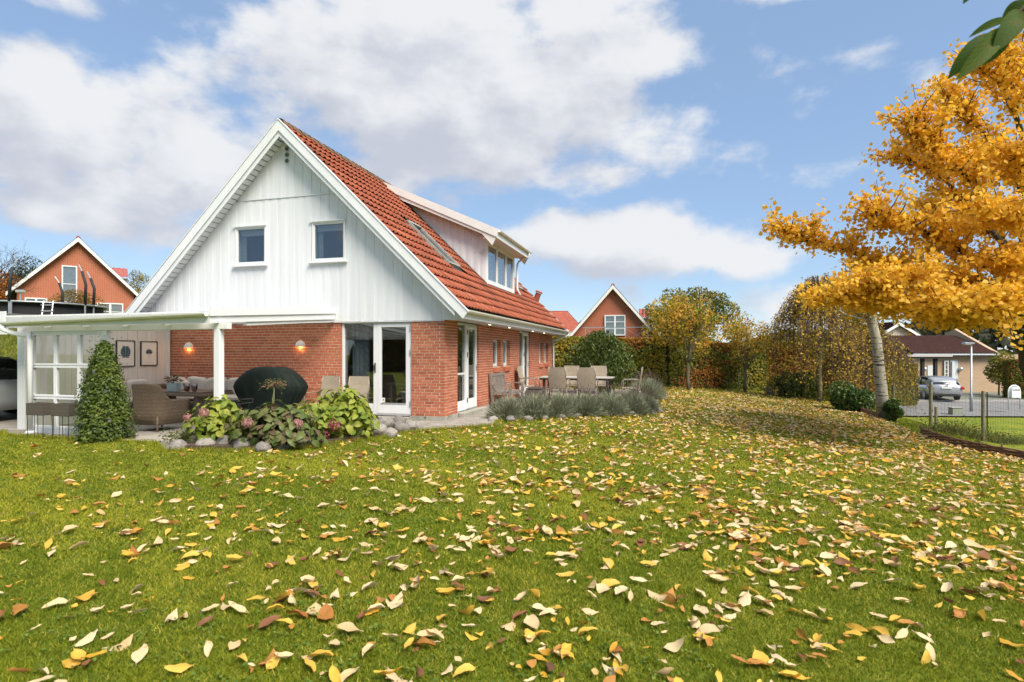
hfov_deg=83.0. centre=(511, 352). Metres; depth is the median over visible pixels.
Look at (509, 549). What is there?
fallen leaf
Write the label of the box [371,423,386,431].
boulder
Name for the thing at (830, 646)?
fallen leaf
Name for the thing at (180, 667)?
fallen leaf
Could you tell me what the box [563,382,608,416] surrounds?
lavender bush
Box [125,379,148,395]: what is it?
cushion
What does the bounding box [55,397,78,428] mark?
screen window
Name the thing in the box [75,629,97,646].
fallen leaf
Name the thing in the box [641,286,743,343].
broad tree
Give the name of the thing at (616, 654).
fallen leaf
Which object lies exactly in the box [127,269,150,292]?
bushy tree
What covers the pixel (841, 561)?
fallen leaf
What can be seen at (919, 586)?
fallen leaf
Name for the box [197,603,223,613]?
fallen leaf
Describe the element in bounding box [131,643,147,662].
fallen leaf
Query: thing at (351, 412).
hydrangea
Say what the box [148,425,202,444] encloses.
creeping plant
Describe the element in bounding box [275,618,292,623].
fallen leaf
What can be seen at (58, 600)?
fallen leaf
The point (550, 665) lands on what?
fallen leaf
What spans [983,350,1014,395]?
tree
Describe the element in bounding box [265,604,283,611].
fallen leaf
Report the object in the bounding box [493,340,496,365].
window
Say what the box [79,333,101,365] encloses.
screen window
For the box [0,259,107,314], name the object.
trampoline
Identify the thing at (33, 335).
screen window
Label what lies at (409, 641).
fallen leaf
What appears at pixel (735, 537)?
fallen leaf
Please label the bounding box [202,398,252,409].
side table
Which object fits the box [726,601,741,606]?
fallen leaf
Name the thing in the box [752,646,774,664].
fallen leaf
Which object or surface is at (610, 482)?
leaf litter
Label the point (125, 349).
framed print
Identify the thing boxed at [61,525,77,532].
fallen leaf
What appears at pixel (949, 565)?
fallen leaf
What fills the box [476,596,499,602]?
fallen leaf
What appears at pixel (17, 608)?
fallen leaf
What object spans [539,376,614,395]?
dining table
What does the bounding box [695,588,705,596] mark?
fallen leaf
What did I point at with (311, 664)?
fallen leaf
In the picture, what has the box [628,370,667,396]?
lavender bush
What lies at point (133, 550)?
fallen leaf
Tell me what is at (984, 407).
wire fence
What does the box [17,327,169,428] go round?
board wall
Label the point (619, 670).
fallen leaf
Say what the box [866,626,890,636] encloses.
fallen leaf
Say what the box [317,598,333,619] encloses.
fallen leaf
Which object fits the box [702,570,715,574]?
fallen leaf
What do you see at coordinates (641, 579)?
fallen leaf
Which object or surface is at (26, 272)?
tree
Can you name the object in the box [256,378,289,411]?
standard rose
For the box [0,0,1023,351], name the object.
sky
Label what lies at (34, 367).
screen window
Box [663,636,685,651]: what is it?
fallen leaf
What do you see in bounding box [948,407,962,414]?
utility box
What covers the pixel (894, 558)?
fallen leaf
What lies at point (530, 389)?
wicker stool
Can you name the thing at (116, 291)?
neighbour house
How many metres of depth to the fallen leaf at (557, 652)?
2.88 m
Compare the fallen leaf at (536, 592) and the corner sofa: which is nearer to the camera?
the fallen leaf at (536, 592)
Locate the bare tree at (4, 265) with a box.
[0,240,39,295]
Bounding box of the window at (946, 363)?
[944,361,948,375]
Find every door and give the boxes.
[374,323,410,413]
[467,326,476,407]
[524,333,528,390]
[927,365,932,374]
[950,360,957,378]
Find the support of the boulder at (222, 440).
on the flower bed
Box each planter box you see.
[26,402,54,437]
[51,403,78,439]
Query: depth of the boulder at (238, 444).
8.89 m
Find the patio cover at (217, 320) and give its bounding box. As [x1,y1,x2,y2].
[0,308,335,434]
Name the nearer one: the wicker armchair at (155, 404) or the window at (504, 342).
the wicker armchair at (155, 404)
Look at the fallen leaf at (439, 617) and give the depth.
3.15 m
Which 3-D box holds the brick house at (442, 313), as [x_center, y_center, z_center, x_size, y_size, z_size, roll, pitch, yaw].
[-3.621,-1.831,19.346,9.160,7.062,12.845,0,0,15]
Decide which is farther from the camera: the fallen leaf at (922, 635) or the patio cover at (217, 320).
the patio cover at (217, 320)
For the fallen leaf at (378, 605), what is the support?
on the lawn at (1008, 423)
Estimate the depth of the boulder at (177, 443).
8.87 m
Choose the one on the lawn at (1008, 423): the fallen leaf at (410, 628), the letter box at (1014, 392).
the fallen leaf at (410, 628)
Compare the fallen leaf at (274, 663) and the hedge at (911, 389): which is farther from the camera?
the hedge at (911, 389)
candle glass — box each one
[184,383,189,390]
[191,383,197,391]
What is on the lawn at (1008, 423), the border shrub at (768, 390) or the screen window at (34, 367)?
the border shrub at (768, 390)
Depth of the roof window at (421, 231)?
15.59 m
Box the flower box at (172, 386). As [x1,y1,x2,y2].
[164,374,183,390]
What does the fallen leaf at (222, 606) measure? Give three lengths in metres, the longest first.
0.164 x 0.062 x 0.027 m
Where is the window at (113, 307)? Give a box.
[97,303,122,312]
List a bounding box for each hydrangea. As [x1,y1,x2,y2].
[181,394,246,440]
[222,399,327,446]
[290,401,331,436]
[303,384,379,438]
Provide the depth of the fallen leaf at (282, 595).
3.40 m
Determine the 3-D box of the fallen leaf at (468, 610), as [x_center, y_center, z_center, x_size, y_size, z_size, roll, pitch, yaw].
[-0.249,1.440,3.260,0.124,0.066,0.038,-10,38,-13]
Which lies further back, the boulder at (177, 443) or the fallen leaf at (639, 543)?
the boulder at (177, 443)
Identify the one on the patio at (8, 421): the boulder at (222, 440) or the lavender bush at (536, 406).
the lavender bush at (536, 406)
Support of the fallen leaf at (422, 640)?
on the lawn at (1008, 423)
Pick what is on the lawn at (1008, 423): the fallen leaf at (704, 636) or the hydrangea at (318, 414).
the fallen leaf at (704, 636)
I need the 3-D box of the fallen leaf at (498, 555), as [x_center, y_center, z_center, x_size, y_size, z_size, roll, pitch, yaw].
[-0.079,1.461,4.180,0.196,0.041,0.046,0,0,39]
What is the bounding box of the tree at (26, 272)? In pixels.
[1,256,41,299]
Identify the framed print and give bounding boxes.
[116,340,134,366]
[140,341,157,365]
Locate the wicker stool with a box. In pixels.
[525,387,545,398]
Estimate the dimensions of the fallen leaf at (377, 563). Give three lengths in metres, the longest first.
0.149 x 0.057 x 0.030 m
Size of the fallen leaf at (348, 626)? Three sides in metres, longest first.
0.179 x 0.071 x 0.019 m
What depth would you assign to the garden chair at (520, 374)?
18.21 m
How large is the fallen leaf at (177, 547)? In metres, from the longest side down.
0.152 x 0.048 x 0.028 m
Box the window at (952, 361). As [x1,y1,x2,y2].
[952,361,953,377]
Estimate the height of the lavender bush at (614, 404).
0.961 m
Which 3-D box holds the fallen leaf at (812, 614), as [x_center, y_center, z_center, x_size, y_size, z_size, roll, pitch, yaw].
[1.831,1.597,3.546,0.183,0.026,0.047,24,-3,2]
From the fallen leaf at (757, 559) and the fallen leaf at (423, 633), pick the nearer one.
the fallen leaf at (423, 633)
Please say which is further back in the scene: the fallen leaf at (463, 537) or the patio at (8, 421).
the patio at (8, 421)
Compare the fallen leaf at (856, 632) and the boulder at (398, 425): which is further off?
the boulder at (398, 425)
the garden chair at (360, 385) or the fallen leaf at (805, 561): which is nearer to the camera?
the fallen leaf at (805, 561)
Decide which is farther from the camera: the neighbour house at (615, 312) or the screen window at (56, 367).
the neighbour house at (615, 312)
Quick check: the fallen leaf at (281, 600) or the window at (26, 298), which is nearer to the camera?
the fallen leaf at (281, 600)
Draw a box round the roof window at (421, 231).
[405,219,463,272]
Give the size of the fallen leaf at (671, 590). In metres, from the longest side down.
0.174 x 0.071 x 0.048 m
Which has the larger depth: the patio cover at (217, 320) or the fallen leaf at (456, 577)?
the patio cover at (217, 320)
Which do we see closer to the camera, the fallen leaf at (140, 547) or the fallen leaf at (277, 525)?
the fallen leaf at (140, 547)
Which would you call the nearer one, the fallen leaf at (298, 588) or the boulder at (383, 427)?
the fallen leaf at (298, 588)
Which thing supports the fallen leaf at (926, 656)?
on the lawn at (1008, 423)
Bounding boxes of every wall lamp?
[184,342,192,347]
[295,340,304,345]
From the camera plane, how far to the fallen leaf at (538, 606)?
3.33 m
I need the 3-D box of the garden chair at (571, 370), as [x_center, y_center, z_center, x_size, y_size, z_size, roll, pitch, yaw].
[1.872,0.941,18.578,0.600,1.065,0.625,0,0,15]
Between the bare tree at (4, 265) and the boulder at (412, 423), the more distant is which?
the bare tree at (4, 265)
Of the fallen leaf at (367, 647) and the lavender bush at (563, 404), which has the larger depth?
the lavender bush at (563, 404)
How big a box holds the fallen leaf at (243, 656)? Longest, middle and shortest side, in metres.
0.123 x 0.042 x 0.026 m
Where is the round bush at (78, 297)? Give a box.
[46,288,108,312]
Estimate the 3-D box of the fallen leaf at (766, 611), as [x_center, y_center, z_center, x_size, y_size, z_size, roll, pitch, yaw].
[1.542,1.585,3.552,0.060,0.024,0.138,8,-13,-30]
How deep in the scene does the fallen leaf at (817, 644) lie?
3.18 m
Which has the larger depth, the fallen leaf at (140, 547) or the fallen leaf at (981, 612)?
the fallen leaf at (140, 547)
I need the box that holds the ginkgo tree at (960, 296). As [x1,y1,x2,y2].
[758,29,1023,378]
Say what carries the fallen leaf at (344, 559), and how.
on the lawn at (1008, 423)
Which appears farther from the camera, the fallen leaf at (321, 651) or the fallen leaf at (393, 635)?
the fallen leaf at (393, 635)
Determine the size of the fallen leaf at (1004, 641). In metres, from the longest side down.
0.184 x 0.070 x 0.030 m
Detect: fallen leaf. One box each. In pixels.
[7,667,38,672]
[13,601,28,614]
[38,667,48,673]
[41,597,70,608]
[44,538,52,549]
[47,548,55,556]
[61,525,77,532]
[62,658,81,667]
[69,541,89,548]
[71,647,85,660]
[74,589,94,600]
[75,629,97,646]
[76,650,106,658]
[88,605,104,611]
[102,628,141,651]
[120,602,134,608]
[122,550,133,555]
[128,608,146,612]
[130,545,139,556]
[130,584,144,594]
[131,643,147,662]
[137,541,148,550]
[149,536,162,544]
[164,663,193,672]
[165,608,177,621]
[170,546,187,550]
[174,563,189,569]
[180,550,199,559]
[193,613,215,627]
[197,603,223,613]
[204,640,212,657]
[221,602,229,609]
[226,554,246,559]
[228,601,248,613]
[228,640,240,649]
[233,653,247,661]
[247,595,270,599]
[257,615,280,629]
[258,647,276,667]
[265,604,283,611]
[265,656,280,671]
[266,561,278,567]
[271,522,286,527]
[273,596,288,602]
[274,651,298,657]
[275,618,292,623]
[276,591,290,600]
[285,609,307,617]
[287,555,295,564]
[288,592,295,603]
[293,587,314,597]
[300,575,314,581]
[304,589,319,594]
[304,657,315,671]
[306,598,320,614]
[307,581,317,587]
[307,649,333,656]
[312,547,320,555]
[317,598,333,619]
[329,588,339,599]
[329,639,339,644]
[331,536,348,541]
[335,622,362,631]
[336,551,351,560]
[359,542,372,546]
[362,581,377,590]
[362,643,374,656]
[365,597,379,614]
[367,603,385,610]
[369,516,377,525]
[372,561,383,564]
[378,522,386,527]
[382,633,402,636]
[385,552,403,560]
[385,599,403,608]
[387,592,406,600]
[389,563,404,569]
[389,591,402,603]
[403,620,417,633]
[404,636,415,649]
[411,575,418,587]
[413,637,435,645]
[416,629,442,635]
[416,666,423,676]
[418,628,443,638]
[428,544,438,549]
[436,587,456,593]
[436,613,448,621]
[441,663,452,674]
[449,575,464,580]
[450,581,464,588]
[452,663,480,677]
[457,605,474,614]
[460,535,470,539]
[462,624,481,626]
[469,535,481,541]
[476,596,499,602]
[477,568,493,573]
[483,537,495,542]
[491,551,507,557]
[500,545,518,552]
[501,621,515,630]
[509,610,527,621]
[514,591,526,600]
[524,613,538,628]
[524,628,536,637]
[527,588,539,597]
[529,653,548,661]
[530,603,546,609]
[535,630,550,636]
[539,607,555,615]
[542,525,552,534]
[546,661,553,670]
[551,605,564,608]
[553,644,561,652]
[554,650,568,656]
[555,551,574,555]
[556,569,581,576]
[561,643,571,658]
[577,627,597,635]
[578,606,598,615]
[586,578,595,587]
[590,521,600,528]
[596,583,611,592]
[599,522,607,527]
[601,579,619,586]
[602,557,613,568]
[602,663,623,675]
[609,529,623,533]
[609,641,617,653]
[609,646,623,651]
[612,652,621,661]
[613,658,622,675]
[614,585,627,594]
[619,664,628,671]
[628,589,632,600]
[630,576,651,581]
[635,560,659,565]
[636,538,644,546]
[648,590,667,601]
[650,621,665,624]
[653,667,676,674]
[659,592,675,604]
[663,547,679,551]
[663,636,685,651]
[668,587,676,598]
[677,542,693,549]
[690,615,700,627]
[693,604,708,615]
[693,632,717,639]
[694,623,721,633]
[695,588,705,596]
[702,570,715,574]
[703,549,713,564]
[710,574,731,580]
[715,566,724,573]
[716,601,743,612]
[722,612,736,619]
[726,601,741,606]
[728,533,741,538]
[731,654,750,662]
[733,529,744,534]
[738,588,750,605]
[740,585,759,594]
[746,658,765,664]
[749,538,761,544]
[752,555,764,563]
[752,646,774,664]
[753,595,774,607]
[753,608,773,614]
[754,563,773,573]
[759,532,772,537]
[767,644,775,650]
[769,578,785,586]
[771,653,788,664]
[775,556,789,565]
[783,660,795,666]
[785,585,805,588]
[789,566,799,571]
[797,534,808,544]
[801,559,814,565]
[803,609,825,620]
[811,642,829,647]
[812,652,830,658]
[813,633,822,642]
[820,552,837,557]
[820,563,830,575]
[820,644,847,653]
[832,539,846,543]
[832,557,852,565]
[839,520,856,526]
[839,526,856,530]
[841,621,867,631]
[842,629,861,635]
[848,550,868,552]
[849,582,867,589]
[865,550,875,556]
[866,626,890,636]
[869,612,889,618]
[883,558,896,563]
[891,555,898,561]
[894,597,913,600]
[895,619,917,624]
[895,626,908,637]
[912,630,933,642]
[913,582,925,588]
[916,557,934,566]
[921,649,930,664]
[925,640,935,660]
[927,554,943,560]
[939,564,959,568]
[941,554,954,559]
[941,579,952,591]
[945,541,957,547]
[951,606,967,610]
[953,608,965,617]
[958,586,980,593]
[960,539,982,547]
[966,547,977,554]
[977,549,989,559]
[978,609,987,620]
[980,577,988,590]
[986,577,1001,586]
[990,567,1008,571]
[994,636,1023,646]
[999,544,1011,548]
[999,582,1014,590]
[1004,574,1016,579]
[1010,555,1023,561]
[1011,565,1019,571]
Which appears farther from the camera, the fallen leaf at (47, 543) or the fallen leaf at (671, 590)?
the fallen leaf at (47, 543)
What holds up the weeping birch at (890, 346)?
on the lawn at (1008, 423)
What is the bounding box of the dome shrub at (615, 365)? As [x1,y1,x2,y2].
[563,329,638,392]
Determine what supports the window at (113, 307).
in the neighbour house at (116, 291)
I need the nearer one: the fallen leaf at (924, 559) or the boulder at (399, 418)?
the fallen leaf at (924, 559)
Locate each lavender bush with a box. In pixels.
[484,387,526,419]
[515,382,555,417]
[540,381,582,417]
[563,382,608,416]
[592,379,633,415]
[613,381,651,414]
[625,371,669,399]
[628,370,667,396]
[630,369,665,393]
[631,386,662,412]
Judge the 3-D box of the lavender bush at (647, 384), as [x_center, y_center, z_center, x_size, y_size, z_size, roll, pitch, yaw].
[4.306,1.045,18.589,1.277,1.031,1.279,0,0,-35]
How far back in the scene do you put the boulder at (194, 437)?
9.32 m
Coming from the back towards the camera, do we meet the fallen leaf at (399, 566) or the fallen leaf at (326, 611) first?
the fallen leaf at (399, 566)
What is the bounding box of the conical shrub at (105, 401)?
[66,335,140,444]
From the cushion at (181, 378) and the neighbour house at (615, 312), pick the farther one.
the neighbour house at (615, 312)
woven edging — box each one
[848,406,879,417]
[920,425,1023,459]
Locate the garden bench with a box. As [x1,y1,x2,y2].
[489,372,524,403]
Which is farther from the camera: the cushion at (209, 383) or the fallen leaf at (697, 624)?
the cushion at (209, 383)
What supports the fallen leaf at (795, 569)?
on the lawn at (1008, 423)
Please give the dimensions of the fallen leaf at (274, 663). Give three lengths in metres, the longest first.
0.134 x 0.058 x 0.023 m
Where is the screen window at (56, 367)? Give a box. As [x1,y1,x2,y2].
[55,366,78,396]
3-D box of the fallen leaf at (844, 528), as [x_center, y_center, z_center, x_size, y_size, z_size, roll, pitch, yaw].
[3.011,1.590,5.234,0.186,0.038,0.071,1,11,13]
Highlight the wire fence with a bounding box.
[892,383,1023,449]
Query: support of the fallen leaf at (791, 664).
on the lawn at (1008, 423)
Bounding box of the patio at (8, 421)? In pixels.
[0,388,657,451]
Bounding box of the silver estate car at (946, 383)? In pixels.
[917,375,964,399]
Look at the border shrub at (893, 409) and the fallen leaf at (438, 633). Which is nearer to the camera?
the fallen leaf at (438, 633)
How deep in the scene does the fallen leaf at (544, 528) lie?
4.94 m
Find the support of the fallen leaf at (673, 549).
on the lawn at (1008, 423)
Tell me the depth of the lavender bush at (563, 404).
13.26 m
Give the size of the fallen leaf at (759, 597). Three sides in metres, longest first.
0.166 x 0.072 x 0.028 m
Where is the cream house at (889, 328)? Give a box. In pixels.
[822,321,920,348]
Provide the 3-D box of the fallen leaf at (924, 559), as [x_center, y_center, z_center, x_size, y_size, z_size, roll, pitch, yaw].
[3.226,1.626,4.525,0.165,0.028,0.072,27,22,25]
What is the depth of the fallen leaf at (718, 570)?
4.14 m
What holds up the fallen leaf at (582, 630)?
on the lawn at (1008, 423)
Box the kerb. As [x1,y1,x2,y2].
[918,400,1023,401]
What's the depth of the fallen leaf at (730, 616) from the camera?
3.47 m
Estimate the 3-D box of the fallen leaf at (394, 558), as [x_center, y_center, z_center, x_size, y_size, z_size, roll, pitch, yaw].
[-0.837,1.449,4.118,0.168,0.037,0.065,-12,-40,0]
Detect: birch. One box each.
[760,268,872,401]
[813,323,924,417]
[818,266,906,419]
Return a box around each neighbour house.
[6,236,138,312]
[547,311,578,340]
[570,283,660,341]
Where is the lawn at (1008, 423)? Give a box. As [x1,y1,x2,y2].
[0,329,1023,681]
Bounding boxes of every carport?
[0,311,31,333]
[902,355,952,396]
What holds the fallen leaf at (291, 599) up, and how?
on the lawn at (1008, 423)
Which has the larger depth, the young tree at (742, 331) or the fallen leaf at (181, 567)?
the young tree at (742, 331)
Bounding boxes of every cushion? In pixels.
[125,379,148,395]
[166,376,186,387]
[171,380,190,388]
[187,376,206,388]
[205,377,227,389]
[227,377,238,394]
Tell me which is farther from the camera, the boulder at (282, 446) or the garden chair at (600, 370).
the garden chair at (600, 370)
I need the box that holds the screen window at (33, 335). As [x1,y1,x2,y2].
[32,333,54,364]
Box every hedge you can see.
[552,336,768,390]
[749,338,886,409]
[885,363,918,405]
[1001,358,1023,398]
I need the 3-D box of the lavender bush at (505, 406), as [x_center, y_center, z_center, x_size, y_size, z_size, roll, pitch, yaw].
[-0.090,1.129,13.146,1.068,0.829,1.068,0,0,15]
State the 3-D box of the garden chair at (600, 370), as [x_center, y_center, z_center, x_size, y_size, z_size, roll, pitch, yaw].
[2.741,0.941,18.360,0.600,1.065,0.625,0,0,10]
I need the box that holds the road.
[900,402,1023,415]
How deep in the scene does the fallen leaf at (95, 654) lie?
2.79 m
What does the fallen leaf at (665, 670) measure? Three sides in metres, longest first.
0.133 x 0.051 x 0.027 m
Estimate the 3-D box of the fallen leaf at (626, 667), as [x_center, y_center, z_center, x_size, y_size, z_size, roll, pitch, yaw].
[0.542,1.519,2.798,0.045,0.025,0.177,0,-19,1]
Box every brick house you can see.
[124,118,570,420]
[886,329,1017,391]
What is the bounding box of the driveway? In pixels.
[917,392,1023,399]
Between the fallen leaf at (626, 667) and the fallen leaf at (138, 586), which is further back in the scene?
the fallen leaf at (138, 586)
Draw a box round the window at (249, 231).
[231,224,267,266]
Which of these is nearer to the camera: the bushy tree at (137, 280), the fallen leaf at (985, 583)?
the fallen leaf at (985, 583)
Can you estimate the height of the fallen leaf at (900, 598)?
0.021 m
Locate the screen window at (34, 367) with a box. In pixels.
[33,366,54,396]
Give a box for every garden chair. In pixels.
[303,376,339,405]
[348,376,369,401]
[517,366,539,397]
[548,367,569,396]
[560,366,579,393]
[576,367,597,395]
[589,366,606,395]
[621,367,642,394]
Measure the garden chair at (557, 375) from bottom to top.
1.065 m
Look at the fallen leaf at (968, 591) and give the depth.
4.00 m
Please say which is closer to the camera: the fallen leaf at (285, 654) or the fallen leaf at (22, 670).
the fallen leaf at (22, 670)
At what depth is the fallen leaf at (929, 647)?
3.21 m
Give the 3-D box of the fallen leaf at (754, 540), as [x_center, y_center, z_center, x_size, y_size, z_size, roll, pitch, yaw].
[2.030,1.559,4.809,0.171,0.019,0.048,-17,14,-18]
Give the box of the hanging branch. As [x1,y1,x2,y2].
[948,0,1023,79]
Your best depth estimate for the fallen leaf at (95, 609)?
3.32 m
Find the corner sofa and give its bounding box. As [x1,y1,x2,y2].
[113,384,305,417]
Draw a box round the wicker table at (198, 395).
[163,389,232,423]
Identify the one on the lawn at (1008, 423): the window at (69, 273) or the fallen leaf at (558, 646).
the fallen leaf at (558, 646)
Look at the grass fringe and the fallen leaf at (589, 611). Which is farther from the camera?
the grass fringe
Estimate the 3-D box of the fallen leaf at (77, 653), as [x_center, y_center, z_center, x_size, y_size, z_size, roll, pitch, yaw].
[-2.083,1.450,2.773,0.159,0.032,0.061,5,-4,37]
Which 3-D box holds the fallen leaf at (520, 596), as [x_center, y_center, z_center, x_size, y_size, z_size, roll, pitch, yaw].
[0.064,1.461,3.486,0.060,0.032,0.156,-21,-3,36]
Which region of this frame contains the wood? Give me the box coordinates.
[549,310,1018,358]
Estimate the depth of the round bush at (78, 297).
26.73 m
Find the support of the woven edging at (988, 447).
on the lawn at (1008, 423)
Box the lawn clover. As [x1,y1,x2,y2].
[0,434,1023,681]
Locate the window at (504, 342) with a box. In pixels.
[503,340,505,365]
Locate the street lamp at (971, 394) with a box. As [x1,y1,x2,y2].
[962,342,974,411]
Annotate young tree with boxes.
[641,293,731,390]
[722,311,783,391]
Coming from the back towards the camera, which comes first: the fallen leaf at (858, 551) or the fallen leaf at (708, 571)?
the fallen leaf at (858, 551)
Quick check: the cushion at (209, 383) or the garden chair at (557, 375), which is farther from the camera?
the garden chair at (557, 375)
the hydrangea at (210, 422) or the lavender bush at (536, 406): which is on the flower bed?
the hydrangea at (210, 422)
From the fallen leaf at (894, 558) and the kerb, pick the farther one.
the kerb
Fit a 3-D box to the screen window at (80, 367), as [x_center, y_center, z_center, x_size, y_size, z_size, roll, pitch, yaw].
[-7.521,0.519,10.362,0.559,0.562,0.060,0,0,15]
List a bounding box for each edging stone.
[488,416,497,420]
[506,415,516,421]
[523,415,533,420]
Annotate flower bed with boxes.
[185,425,415,449]
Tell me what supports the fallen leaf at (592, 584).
on the lawn at (1008, 423)
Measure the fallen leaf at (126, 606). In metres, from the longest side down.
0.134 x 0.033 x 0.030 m
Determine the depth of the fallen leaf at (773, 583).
3.96 m
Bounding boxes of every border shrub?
[763,386,782,395]
[766,369,824,398]
[825,380,875,411]
[881,398,904,421]
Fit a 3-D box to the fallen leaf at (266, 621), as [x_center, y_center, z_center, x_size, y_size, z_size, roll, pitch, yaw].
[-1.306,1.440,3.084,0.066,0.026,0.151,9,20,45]
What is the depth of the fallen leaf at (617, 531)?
4.98 m
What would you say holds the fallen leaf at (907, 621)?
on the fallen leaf
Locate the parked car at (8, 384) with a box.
[0,356,16,413]
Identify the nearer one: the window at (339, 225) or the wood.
the window at (339, 225)
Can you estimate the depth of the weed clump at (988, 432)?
19.44 m
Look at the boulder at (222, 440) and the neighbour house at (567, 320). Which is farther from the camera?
the neighbour house at (567, 320)
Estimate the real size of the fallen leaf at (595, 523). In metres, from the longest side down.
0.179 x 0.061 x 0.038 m
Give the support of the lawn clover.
on the lawn at (1008, 423)
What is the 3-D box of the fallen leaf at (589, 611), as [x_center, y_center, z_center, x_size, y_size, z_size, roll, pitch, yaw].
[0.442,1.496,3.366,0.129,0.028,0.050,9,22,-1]
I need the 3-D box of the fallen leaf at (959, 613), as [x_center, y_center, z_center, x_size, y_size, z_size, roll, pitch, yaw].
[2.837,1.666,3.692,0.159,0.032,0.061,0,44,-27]
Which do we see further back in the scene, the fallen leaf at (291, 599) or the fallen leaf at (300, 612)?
the fallen leaf at (291, 599)
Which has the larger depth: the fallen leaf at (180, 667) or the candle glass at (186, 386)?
the candle glass at (186, 386)
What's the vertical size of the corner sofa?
0.670 m
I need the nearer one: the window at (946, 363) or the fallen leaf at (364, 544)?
the fallen leaf at (364, 544)
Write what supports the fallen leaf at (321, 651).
on the lawn at (1008, 423)
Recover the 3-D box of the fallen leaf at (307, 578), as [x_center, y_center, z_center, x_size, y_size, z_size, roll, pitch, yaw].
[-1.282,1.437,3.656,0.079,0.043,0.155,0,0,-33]
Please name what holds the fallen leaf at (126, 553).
on the lawn at (1008, 423)
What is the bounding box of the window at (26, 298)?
[25,297,46,300]
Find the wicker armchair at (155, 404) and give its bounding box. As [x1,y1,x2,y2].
[130,383,189,432]
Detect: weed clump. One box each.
[899,409,1003,438]
[951,422,1019,441]
[970,427,1023,444]
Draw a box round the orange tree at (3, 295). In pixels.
[0,271,20,299]
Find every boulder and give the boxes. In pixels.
[169,439,187,449]
[186,435,196,441]
[195,438,215,444]
[216,435,234,443]
[233,438,249,449]
[255,441,271,451]
[272,440,292,449]
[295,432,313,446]
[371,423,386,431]
[378,417,394,424]
[382,427,397,436]
[392,421,409,431]
[393,415,405,422]
[406,421,417,428]
[415,421,422,427]
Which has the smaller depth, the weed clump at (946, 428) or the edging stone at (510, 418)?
the edging stone at (510, 418)
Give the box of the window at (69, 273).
[62,265,76,301]
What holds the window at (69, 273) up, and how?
in the neighbour house at (116, 291)
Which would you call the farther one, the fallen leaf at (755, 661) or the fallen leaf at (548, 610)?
the fallen leaf at (548, 610)
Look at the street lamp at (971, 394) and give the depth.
28.96 m
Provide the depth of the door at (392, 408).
12.86 m
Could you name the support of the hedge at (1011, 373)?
on the lawn at (1008, 423)
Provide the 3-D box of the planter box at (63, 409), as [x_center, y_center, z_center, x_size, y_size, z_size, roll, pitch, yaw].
[-7.770,1.190,10.067,0.409,0.620,0.211,0,0,15]
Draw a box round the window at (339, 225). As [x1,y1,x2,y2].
[308,219,346,263]
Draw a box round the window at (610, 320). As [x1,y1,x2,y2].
[605,315,624,335]
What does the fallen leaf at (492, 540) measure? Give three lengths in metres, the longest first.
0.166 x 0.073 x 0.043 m
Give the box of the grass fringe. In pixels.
[0,399,660,452]
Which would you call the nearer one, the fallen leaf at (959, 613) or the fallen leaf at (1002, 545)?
the fallen leaf at (959, 613)
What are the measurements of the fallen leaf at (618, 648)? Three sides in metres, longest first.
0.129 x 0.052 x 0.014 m
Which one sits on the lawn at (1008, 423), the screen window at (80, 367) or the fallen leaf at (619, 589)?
the fallen leaf at (619, 589)
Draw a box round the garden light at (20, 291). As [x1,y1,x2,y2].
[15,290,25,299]
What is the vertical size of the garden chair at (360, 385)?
1.005 m
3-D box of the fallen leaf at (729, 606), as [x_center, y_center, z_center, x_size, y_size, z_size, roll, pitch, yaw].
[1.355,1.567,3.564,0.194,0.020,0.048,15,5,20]
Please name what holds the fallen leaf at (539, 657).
on the lawn at (1008, 423)
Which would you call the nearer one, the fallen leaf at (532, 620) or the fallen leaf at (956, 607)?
the fallen leaf at (532, 620)
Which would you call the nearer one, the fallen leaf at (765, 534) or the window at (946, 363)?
the fallen leaf at (765, 534)
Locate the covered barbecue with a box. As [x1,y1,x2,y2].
[233,366,307,411]
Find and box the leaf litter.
[0,350,1023,681]
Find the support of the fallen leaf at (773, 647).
on the lawn at (1008, 423)
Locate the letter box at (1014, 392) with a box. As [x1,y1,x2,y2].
[1008,385,1020,408]
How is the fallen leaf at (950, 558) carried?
on the lawn at (1008, 423)
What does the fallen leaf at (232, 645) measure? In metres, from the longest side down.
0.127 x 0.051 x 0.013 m
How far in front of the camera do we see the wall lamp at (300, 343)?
13.37 m
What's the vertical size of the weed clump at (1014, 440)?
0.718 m
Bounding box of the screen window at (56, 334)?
[55,333,78,365]
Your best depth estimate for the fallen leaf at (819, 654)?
3.08 m
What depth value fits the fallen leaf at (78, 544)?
4.46 m
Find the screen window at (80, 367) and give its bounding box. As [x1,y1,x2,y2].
[79,366,87,396]
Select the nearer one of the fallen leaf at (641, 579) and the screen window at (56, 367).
the fallen leaf at (641, 579)
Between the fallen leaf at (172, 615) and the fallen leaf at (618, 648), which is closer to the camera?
the fallen leaf at (618, 648)
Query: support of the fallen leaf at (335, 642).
on the lawn at (1008, 423)
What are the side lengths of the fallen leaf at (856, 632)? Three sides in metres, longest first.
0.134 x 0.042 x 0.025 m
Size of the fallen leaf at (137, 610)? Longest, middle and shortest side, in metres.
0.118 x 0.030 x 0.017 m
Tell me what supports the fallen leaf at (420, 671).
on the lawn at (1008, 423)
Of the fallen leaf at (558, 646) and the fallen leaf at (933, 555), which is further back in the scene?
the fallen leaf at (933, 555)
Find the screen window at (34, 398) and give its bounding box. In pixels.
[33,397,55,427]
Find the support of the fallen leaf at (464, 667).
on the lawn at (1008, 423)

